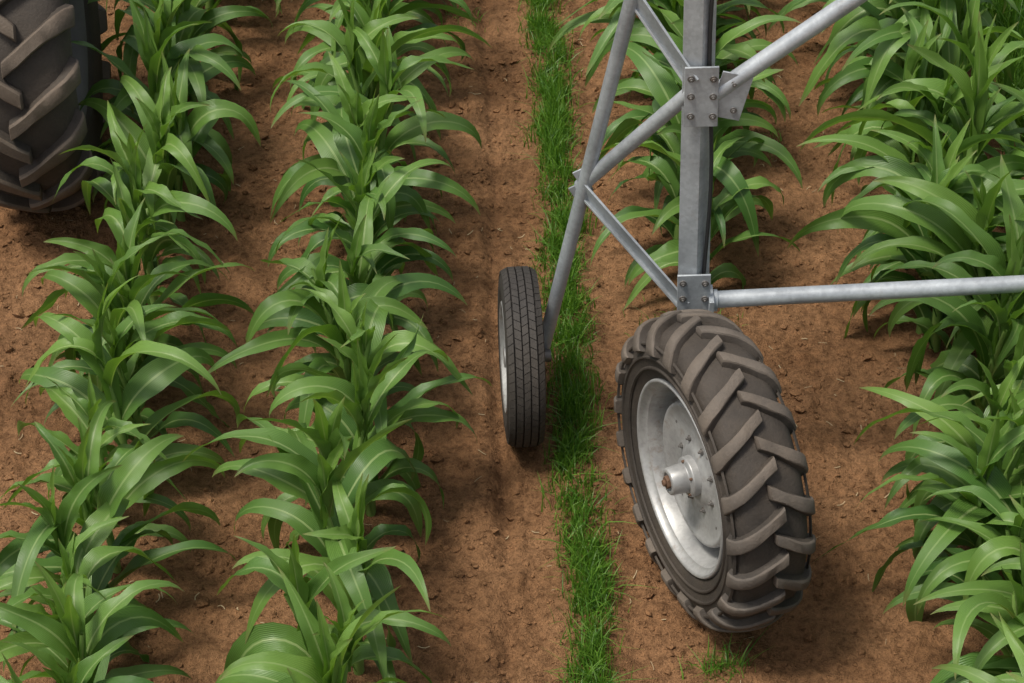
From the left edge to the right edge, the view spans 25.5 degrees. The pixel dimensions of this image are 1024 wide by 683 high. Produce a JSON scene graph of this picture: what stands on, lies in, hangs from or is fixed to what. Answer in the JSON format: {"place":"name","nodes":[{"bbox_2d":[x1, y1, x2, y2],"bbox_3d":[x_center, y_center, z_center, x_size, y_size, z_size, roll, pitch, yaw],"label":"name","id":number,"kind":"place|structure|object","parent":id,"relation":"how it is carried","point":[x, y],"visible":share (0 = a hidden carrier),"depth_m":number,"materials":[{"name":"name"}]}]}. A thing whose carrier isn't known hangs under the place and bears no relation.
{"place":"outdoors","nodes":[
{"label":"outdoors","id":0,"kind":"place"},
{"bbox_2d":[10,0,921,682],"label":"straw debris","id":1,"kind":"object","parent":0,"point":[438,336],"visible":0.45,"depth_m":10.15,"materials":[{"name":"beige plant"}]},
{"bbox_2d":[0,0,1023,682],"bbox_3d":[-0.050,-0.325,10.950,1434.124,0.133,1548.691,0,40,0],"label":"ground","id":2,"kind":"structure","parent":0,"point":[212,644],"depth_m":10.28,"materials":[{"name":"soil"}]},
{"bbox_2d":[0,0,110,212],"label":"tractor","id":3,"kind":"object","parent":2,"relation":"on","point":[51,74],"visible":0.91,"depth_m":10.46,"materials":[{"name":"rubber"}]},
{"bbox_2d":[0,0,281,682],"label":"corn row","id":4,"kind":"object","parent":2,"relation":"on","point":[127,365],"visible":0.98,"depth_m":9.52,"materials":[{"name":"green plant"}]},
{"bbox_2d":[183,0,491,682],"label":"corn row","id":5,"kind":"object","parent":2,"relation":"on","point":[344,400],"visible":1,"depth_m":9.47,"materials":[{"name":"green plant"}]},
{"bbox_2d":[0,0,1014,682],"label":"soil clods","id":6,"kind":"object","parent":2,"relation":"on","point":[436,458],"visible":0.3,"depth_m":10.46,"materials":[{"name":"brown soil"}]},
{"bbox_2d":[506,0,654,682],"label":"grass strip","id":7,"kind":"object","parent":2,"relation":"on","point":[555,134],"depth_m":10.23,"materials":[{"name":"green plant"}]},
{"bbox_2d":[549,0,802,310],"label":"corn row","id":8,"kind":"object","parent":2,"relation":"on","point":[658,82],"visible":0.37,"depth_m":10.87,"materials":[{"name":"green plant"}]},
{"bbox_2d":[675,628,769,682],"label":"grass tuft","id":9,"kind":"object","parent":2,"relation":"on","point":[727,660],"visible":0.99,"depth_m":9.01,"materials":[{"name":"green plant"}]},
{"bbox_2d":[498,0,1023,632],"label":"irrigation tower","id":10,"kind":"structure","parent":2,"relation":"on","point":[714,470],"depth_m":8.85,"materials":[{"name":"metal"}]},
{"bbox_2d":[767,0,1023,437],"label":"corn row","id":11,"kind":"object","parent":2,"relation":"on","point":[953,190],"visible":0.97,"depth_m":10.23,"materials":[{"name":"green plant"}]},
{"bbox_2d":[815,326,1023,682],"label":"corn row","id":12,"kind":"object","parent":2,"relation":"on","point":[972,478],"visible":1,"depth_m":8.71,"materials":[{"name":"green plant"}]},
{"bbox_2d":[945,83,1023,405],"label":"corn row","id":13,"kind":"object","parent":2,"relation":"on","point":[1019,96],"visible":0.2,"depth_m":10.01,"materials":[{"name":"green plant"}]},
{"bbox_2d":[442,0,786,334],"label":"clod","id":14,"kind":"object","parent":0,"point":[547,122],"visible":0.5,"depth_m":11.85,"materials":[{"name":"brown soil"}]},
{"bbox_2d":[981,0,1023,150],"bbox_3d":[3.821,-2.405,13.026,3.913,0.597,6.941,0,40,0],"label":"corn plant","id":15,"kind":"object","parent":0,"point":[1009,16],"depth_m":12.15,"materials":[{"name":"green plant"}]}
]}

